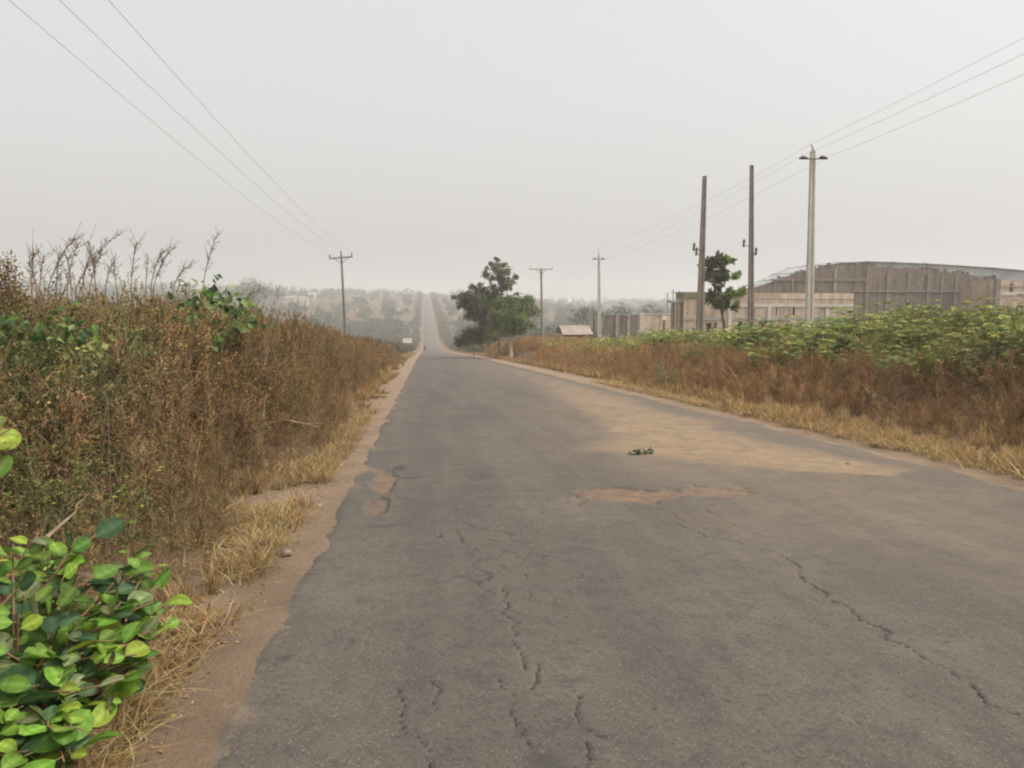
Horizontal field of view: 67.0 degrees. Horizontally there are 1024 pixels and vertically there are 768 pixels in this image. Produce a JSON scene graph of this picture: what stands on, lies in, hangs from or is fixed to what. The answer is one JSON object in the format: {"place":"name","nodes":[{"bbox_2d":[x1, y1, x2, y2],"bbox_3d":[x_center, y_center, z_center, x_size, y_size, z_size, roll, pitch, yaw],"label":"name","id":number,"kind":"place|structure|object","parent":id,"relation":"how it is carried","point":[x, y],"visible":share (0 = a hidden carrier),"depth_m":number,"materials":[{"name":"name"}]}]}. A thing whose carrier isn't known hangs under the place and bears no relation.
{"place":"outdoors","nodes":[
{"label":"outdoors","id":0,"kind":"place"},
{"bbox_2d":[0,286,1023,767],"bbox_3d":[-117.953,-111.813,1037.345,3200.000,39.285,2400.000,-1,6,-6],"label":"ground","id":1,"kind":"structure","parent":0,"point":[232,668],"depth_m":6.17,"materials":[{"name":"brown soil"}]},
{"bbox_2d":[0,416,21,477],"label":"leafy shrub","id":2,"kind":"object","parent":1,"relation":"on","point":[10,438],"visible":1,"depth_m":2.46,"materials":[{"name":"green plant"}]},
{"bbox_2d":[0,249,34,362],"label":"tall weed","id":3,"kind":"object","parent":1,"relation":"on","point":[4,298],"visible":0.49,"depth_m":9.59,"materials":[{"name":"brown plant"}]},
{"bbox_2d":[0,313,45,512],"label":"creeper","id":4,"kind":"object","parent":1,"relation":"on","point":[7,323],"visible":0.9,"depth_m":6.11,"materials":[{"name":"green plant"}]},
{"bbox_2d":[23,229,42,325],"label":"weed stalk","id":5,"kind":"object","parent":1,"relation":"on","point":[32,256],"visible":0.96,"depth_m":10.54,"materials":[{"name":"brown plant"}]},
{"bbox_2d":[26,242,39,311],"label":"weed stalk","id":6,"kind":"object","parent":1,"relation":"on","point":[31,267],"visible":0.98,"depth_m":10.44,"materials":[{"name":"brown plant"}]},
{"bbox_2d":[36,246,57,312],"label":"weed stalk","id":7,"kind":"object","parent":1,"relation":"on","point":[42,261],"visible":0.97,"depth_m":10.65,"materials":[{"name":"brown plant"}]},
{"bbox_2d":[47,244,64,323],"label":"weed stalk","id":8,"kind":"object","parent":1,"relation":"on","point":[57,277],"visible":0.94,"depth_m":10.85,"materials":[{"name":"brown plant"}]},
{"bbox_2d":[45,495,86,537],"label":"dead branch","id":9,"kind":"object","parent":1,"relation":"on","point":[52,531],"visible":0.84,"depth_m":4.06,"materials":[{"name":"brown wood"}]},
{"bbox_2d":[47,221,85,317],"bbox_3d":[-6.243,-0.745,10.845,0.644,3.012,0.188,-1,6,-6],"label":"weed stalk","id":10,"kind":"object","parent":1,"relation":"on","point":[64,252],"visible":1,"depth_m":10.75,"materials":[{"name":"brown plant"}]},
{"bbox_2d":[58,245,75,315],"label":"weed stalk","id":11,"kind":"object","parent":1,"relation":"on","point":[66,256],"visible":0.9,"depth_m":11.14,"materials":[{"name":"brown plant"}]},
{"bbox_2d":[31,301,112,430],"bbox_3d":[-3.989,0.120,6.994,0.482,1.732,0.715,3,7,24],"label":"creeper","id":12,"kind":"object","parent":1,"relation":"on","point":[70,325],"visible":0.86,"depth_m":6.88,"materials":[{"name":"green plant"}]},
{"bbox_2d":[65,235,87,311],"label":"weed stalk","id":13,"kind":"object","parent":1,"relation":"on","point":[69,274],"visible":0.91,"depth_m":11.04,"materials":[{"name":"brown plant"}]},
{"bbox_2d":[47,328,118,504],"bbox_3d":[-3.651,0.279,6.779,0.452,1.548,0.723,-1,6,-6],"label":"creeper","id":14,"kind":"object","parent":1,"relation":"on","point":[88,353],"visible":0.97,"depth_m":6.69,"materials":[{"name":"green plant"}]},
{"bbox_2d":[78,247,96,314],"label":"weed stalk","id":15,"kind":"object","parent":1,"relation":"on","point":[88,262],"visible":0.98,"depth_m":11.26,"materials":[{"name":"brown plant"}]},
{"bbox_2d":[80,225,98,310],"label":"weed stalk","id":16,"kind":"object","parent":1,"relation":"on","point":[88,244],"visible":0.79,"depth_m":11.63,"materials":[{"name":"brown plant"}]},
{"bbox_2d":[0,517,192,767],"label":"leafy shrub","id":17,"kind":"object","parent":1,"relation":"on","point":[73,668],"visible":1,"depth_m":2.96,"materials":[{"name":"green plant"}]},
{"bbox_2d":[89,246,106,323],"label":"weed stalk","id":18,"kind":"object","parent":1,"relation":"on","point":[100,255],"visible":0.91,"depth_m":11.57,"materials":[{"name":"brown plant"}]},
{"bbox_2d":[74,227,128,319],"bbox_3d":[-6.137,-0.841,11.558,1.005,3.001,0.233,-1,6,-6],"label":"weed stalk","id":19,"kind":"object","parent":1,"relation":"on","point":[98,253],"visible":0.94,"depth_m":11.44,"materials":[{"name":"brown plant"}]},
{"bbox_2d":[104,251,118,317],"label":"weed stalk","id":20,"kind":"object","parent":1,"relation":"on","point":[108,274],"visible":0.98,"depth_m":11.68,"materials":[{"name":"brown plant"}]},
{"bbox_2d":[103,255,121,309],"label":"weed stalk","id":21,"kind":"object","parent":1,"relation":"on","point":[114,266],"visible":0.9,"depth_m":11.88,"materials":[{"name":"brown plant"}]},
{"bbox_2d":[129,229,147,309],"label":"weed stalk","id":22,"kind":"object","parent":1,"relation":"on","point":[132,271],"visible":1,"depth_m":12.27,"materials":[{"name":"brown plant"}]},
{"bbox_2d":[143,248,152,315],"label":"weed stalk","id":23,"kind":"object","parent":1,"relation":"on","point":[146,262],"visible":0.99,"depth_m":12.60,"materials":[{"name":"brown plant"}]},
{"bbox_2d":[150,247,170,325],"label":"weed stalk","id":24,"kind":"object","parent":1,"relation":"on","point":[160,253],"visible":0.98,"depth_m":12.79,"materials":[{"name":"brown plant"}]},
{"bbox_2d":[153,236,175,315],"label":"weed stalk","id":25,"kind":"object","parent":1,"relation":"on","point":[158,273],"visible":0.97,"depth_m":12.89,"materials":[{"name":"brown plant"}]},
{"bbox_2d":[174,258,195,313],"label":"weed stalk","id":26,"kind":"object","parent":1,"relation":"on","point":[183,269],"visible":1,"depth_m":13.32,"materials":[{"name":"brown plant"}]},
{"bbox_2d":[0,260,405,620],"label":"dry undergrowth","id":27,"kind":"object","parent":1,"relation":"on","point":[165,385],"visible":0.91,"depth_m":7.77,"materials":[{"name":"brown plant"}]},
{"bbox_2d":[89,369,114,516],"bbox_3d":[-2.635,0.382,5.049,0.098,0.985,0.533,-5,8,-40],"label":"dead branch","id":28,"kind":"object","parent":27,"relation":"on","point":[109,458],"visible":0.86,"depth_m":5.01,"materials":[{"name":"brown wood"}]},
{"bbox_2d":[200,226,221,318],"bbox_3d":[-5.376,-1.129,13.960,0.461,3.388,0.205,-2,7,-20],"label":"weed stalk","id":29,"kind":"object","parent":1,"relation":"on","point":[209,257],"visible":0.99,"depth_m":13.82,"materials":[{"name":"brown plant"}]},
{"bbox_2d":[149,274,275,335],"bbox_3d":[-4.846,-0.624,12.493,0.988,2.331,2.233,3,7,28],"label":"creeper","id":30,"kind":"object","parent":1,"relation":"on","point":[214,291],"visible":0.74,"depth_m":12.43,"materials":[{"name":"green plant"}]},
{"bbox_2d":[194,306,265,391],"bbox_3d":[-4.212,-0.203,11.605,0.662,1.929,1.137,2,6,16],"label":"creeper","id":31,"kind":"object","parent":1,"relation":"on","point":[235,327],"visible":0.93,"depth_m":11.50,"materials":[{"name":"green plant"}]},
{"bbox_2d":[236,284,260,310],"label":"weed stalk","id":32,"kind":"object","parent":1,"relation":"on","point":[252,293],"visible":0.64,"depth_m":16.38,"materials":[{"name":"brown plant"}]},
{"bbox_2d":[225,277,284,311],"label":"tree","id":33,"kind":"object","parent":1,"relation":"on","point":[251,287],"visible":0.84,"depth_m":411.62,"materials":[{"name":"grey plant"}]},
{"bbox_2d":[261,394,265,418],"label":"dead branch","id":34,"kind":"object","parent":1,"relation":"on","point":[263,410],"visible":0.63,"depth_m":10.60,"materials":[{"name":"brown wood"}]},
{"bbox_2d":[280,548,291,556],"bbox_3d":[-1.638,1.227,5.620,0.083,0.055,0.082,2,6,17],"label":"stone","id":35,"kind":"object","parent":1,"relation":"on","point":[285,551],"visible":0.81,"depth_m":5.59,"materials":[{"name":"beige stone"}]},
{"bbox_2d":[253,413,322,432],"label":"dead branch","id":36,"kind":"object","parent":1,"relation":"on","point":[294,422],"visible":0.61,"depth_m":10.99,"materials":[{"name":"brown wood"}]},
{"bbox_2d":[281,296,296,301],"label":"house","id":37,"kind":"structure","parent":1,"relation":"on","point":[290,298],"depth_m":709.58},
{"bbox_2d":[299,296,308,305],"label":"house","id":38,"kind":"structure","parent":1,"relation":"on","point":[302,299],"depth_m":660.83,"materials":[{"name":"beige paint"}]},
{"bbox_2d":[1,279,675,338],"bbox_3d":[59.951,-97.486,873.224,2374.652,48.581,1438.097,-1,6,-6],"label":"distant woodland","id":39,"kind":"object","parent":1,"relation":"on","point":[387,310],"visible":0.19,"depth_m":655.04,"materials":[{"name":"grey plant"}]},
{"bbox_2d":[329,251,352,335],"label":"utility pole","id":40,"kind":"object","parent":1,"relation":"on","point":[343,301],"visible":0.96,"depth_m":74.00,"materials":[{"name":"brown wood"}]},
{"bbox_2d":[11,1,323,251],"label":"power line","id":41,"kind":"object","parent":40,"relation":"attached to","point":[135,107],"visible":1,"depth_m":21.39,"materials":[{"name":"metal"}]},
{"bbox_2d":[64,4,336,248],"bbox_3d":[-11.088,-9.634,32.115,0.013,3.043,84.006,-1,6,-7],"label":"power line","id":42,"kind":"object","parent":40,"relation":"attached to","point":[166,102],"visible":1,"depth_m":21.43,"materials":[{"name":"metal"}]},
{"bbox_2d":[111,3,337,242],"bbox_3d":[-10.129,-9.632,32.134,0.013,3.299,83.825,-1,6,-7],"label":"power line","id":43,"kind":"object","parent":40,"relation":"attached to","point":[212,115],"visible":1,"depth_m":22.66,"materials":[{"name":"metal"}]},
{"bbox_2d":[403,338,411,342],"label":"signboard","id":44,"kind":"object","parent":1,"relation":"on","point":[406,340],"visible":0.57,"depth_m":203.10,"materials":[{"name":"white paint"}]},
{"bbox_2d":[285,291,602,353],"bbox_3d":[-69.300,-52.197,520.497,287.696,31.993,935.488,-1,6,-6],"label":"distant scrub","id":45,"kind":"object","parent":1,"relation":"on","point":[402,347],"visible":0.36,"depth_m":403.03,"materials":[{"name":"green plant"}]},
{"bbox_2d":[452,323,491,356],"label":"tree","id":46,"kind":"object","parent":1,"relation":"on","point":[467,338],"visible":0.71,"depth_m":85.80,"materials":[{"name":"green plant"}]},
{"bbox_2d":[450,257,519,353],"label":"tree","id":47,"kind":"object","parent":1,"relation":"on","point":[478,306],"visible":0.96,"depth_m":83.20,"materials":[{"name":"green plant"}]},
{"bbox_2d":[485,293,541,356],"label":"tree","id":48,"kind":"object","parent":1,"relation":"on","point":[508,315],"visible":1,"depth_m":78.46,"materials":[{"name":"green plant"}]},
{"bbox_2d":[529,267,552,343],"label":"utility pole","id":49,"kind":"object","parent":1,"relation":"on","point":[541,295],"visible":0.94,"depth_m":80.28,"materials":[{"name":"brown wood"}]},
{"bbox_2d":[566,298,571,303],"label":"water tower","id":50,"kind":"structure","parent":1,"relation":"on","point":[568,300],"depth_m":961.46,"materials":[{"name":"white paint"}]},
{"bbox_2d":[555,325,592,340],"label":"house","id":51,"kind":"structure","parent":1,"relation":"on","point":[580,331],"depth_m":103.00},
{"bbox_2d":[568,305,603,327],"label":"tree","id":52,"kind":"object","parent":1,"relation":"on","point":[583,312],"visible":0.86,"depth_m":212.65,"materials":[{"name":"grey plant"}]},
{"bbox_2d":[593,318,595,339],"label":"wooden post","id":53,"kind":"object","parent":1,"relation":"on","point":[594,336],"visible":0.61,"depth_m":85.32,"materials":[{"name":"brown wood"}]},
{"bbox_2d":[593,248,604,336],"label":"utility pole","id":54,"kind":"object","parent":1,"relation":"on","point":[599,310],"visible":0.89,"depth_m":87.03,"materials":[{"name":"concrete"}]},
{"bbox_2d":[601,302,634,316],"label":"tree","id":55,"kind":"object","parent":1,"relation":"on","point":[618,311],"visible":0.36,"depth_m":233.26,"materials":[{"name":"grey plant"}]},
{"bbox_2d":[603,314,638,340],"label":"fence wall","id":56,"kind":"structure","parent":1,"relation":"on","point":[614,325],"depth_m":81.60,"materials":[{"name":"concrete"}]},
{"bbox_2d":[628,447,654,454],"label":"fallen sprig","id":57,"kind":"object","parent":1,"relation":"on","point":[637,451],"visible":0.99,"depth_m":10.43,"materials":[{"name":"green plant"}]},
{"bbox_2d":[639,302,665,312],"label":"tree","id":58,"kind":"object","parent":1,"relation":"on","point":[652,309],"visible":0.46,"depth_m":266.24,"materials":[{"name":"grey plant"}]},
{"bbox_2d":[639,313,675,337],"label":"fence wall","id":59,"kind":"structure","parent":1,"relation":"on","point":[649,321],"depth_m":77.87,"materials":[{"name":"concrete"}]},
{"bbox_2d":[656,316,665,331],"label":"wooden post","id":60,"kind":"object","parent":1,"relation":"on","point":[663,318],"visible":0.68,"depth_m":67.62,"materials":[{"name":"grey wood"}]},
{"bbox_2d":[649,360,687,387],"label":"shrub","id":61,"kind":"object","parent":1,"relation":"on","point":[662,377],"visible":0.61,"depth_m":25.29,"materials":[{"name":"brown plant"}]},
{"bbox_2d":[692,176,706,336],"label":"utility pole","id":62,"kind":"object","parent":1,"relation":"on","point":[700,300],"visible":0.91,"depth_m":40.46,"materials":[{"name":"concrete"}]},
{"bbox_2d":[697,250,747,333],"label":"tree","id":63,"kind":"object","parent":1,"relation":"on","point":[719,261],"visible":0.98,"depth_m":48.18,"materials":[{"name":"green plant"}]},
{"bbox_2d":[742,165,757,330],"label":"utility pole","id":64,"kind":"object","parent":1,"relation":"on","point":[751,253],"visible":0.88,"depth_m":41.61,"materials":[{"name":"concrete"}]},
{"bbox_2d":[484,305,1023,452],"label":"dry weeds","id":65,"kind":"object","parent":1,"relation":"on","point":[773,379],"visible":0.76,"depth_m":17.99,"materials":[{"name":"brown plant"}]},
{"bbox_2d":[667,292,853,335],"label":"unfinished house","id":66,"kind":"structure","parent":1,"relation":"on","point":[774,307],"depth_m":68.64,"materials":[{"name":"concrete"}]},
{"bbox_2d":[541,294,1023,390],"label":"green field growth","id":67,"kind":"object","parent":1,"relation":"on","point":[1005,323],"visible":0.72,"depth_m":20.92,"materials":[{"name":"green plant"}]},
{"bbox_2d":[799,144,827,335],"bbox_3d":[14.290,-6.380,37.298,1.420,10.142,0.414,-1,6,-6],"label":"utility pole","id":68,"kind":"object","parent":1,"relation":"on","point":[809,302],"visible":0.9,"depth_m":37.27,"materials":[{"name":"concrete"}]},
{"bbox_2d":[536,74,1023,299],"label":"power line","id":69,"kind":"object","parent":68,"relation":"attached to","point":[849,148],"visible":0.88,"depth_m":31.04,"materials":[{"name":"metal"}]},
{"bbox_2d":[553,38,1022,284],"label":"power line","id":70,"kind":"object","parent":68,"relation":"attached to","point":[860,120],"visible":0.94,"depth_m":29.46,"materials":[{"name":"metal"}]},
{"bbox_2d":[575,54,1022,273],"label":"power line","id":71,"kind":"object","parent":68,"relation":"attached to","point":[832,142],"visible":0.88,"depth_m":30.76,"materials":[{"name":"metal"}]},
{"bbox_2d":[735,261,1023,324],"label":"hall","id":72,"kind":"structure","parent":1,"relation":"on","point":[867,283],"depth_m":80.39,"materials":[{"name":"concrete"}]},
{"bbox_2d":[959,279,1023,313],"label":"annex","id":73,"kind":"object","parent":1,"relation":"on","point":[1002,290],"visible":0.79,"depth_m":76.13,"materials":[{"name":"concrete"}]},
{"bbox_2d":[0,352,1023,767],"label":"dry grass","id":74,"kind":"structure","parent":0,"point":[260,540],"depth_m":7.23,"materials":[{"name":"beige plant"}]},
{"bbox_2d":[0,0,1023,301],"label":"sky","id":75,"kind":"structure","parent":0,"point":[432,141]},
{"bbox_2d":[204,294,1023,767],"bbox_3d":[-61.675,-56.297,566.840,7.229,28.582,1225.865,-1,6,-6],"label":"road","id":76,"kind":"structure","parent":0,"point":[514,566],"depth_m":4.49,"materials":[{"name":"grey asphalt"}]}
]}

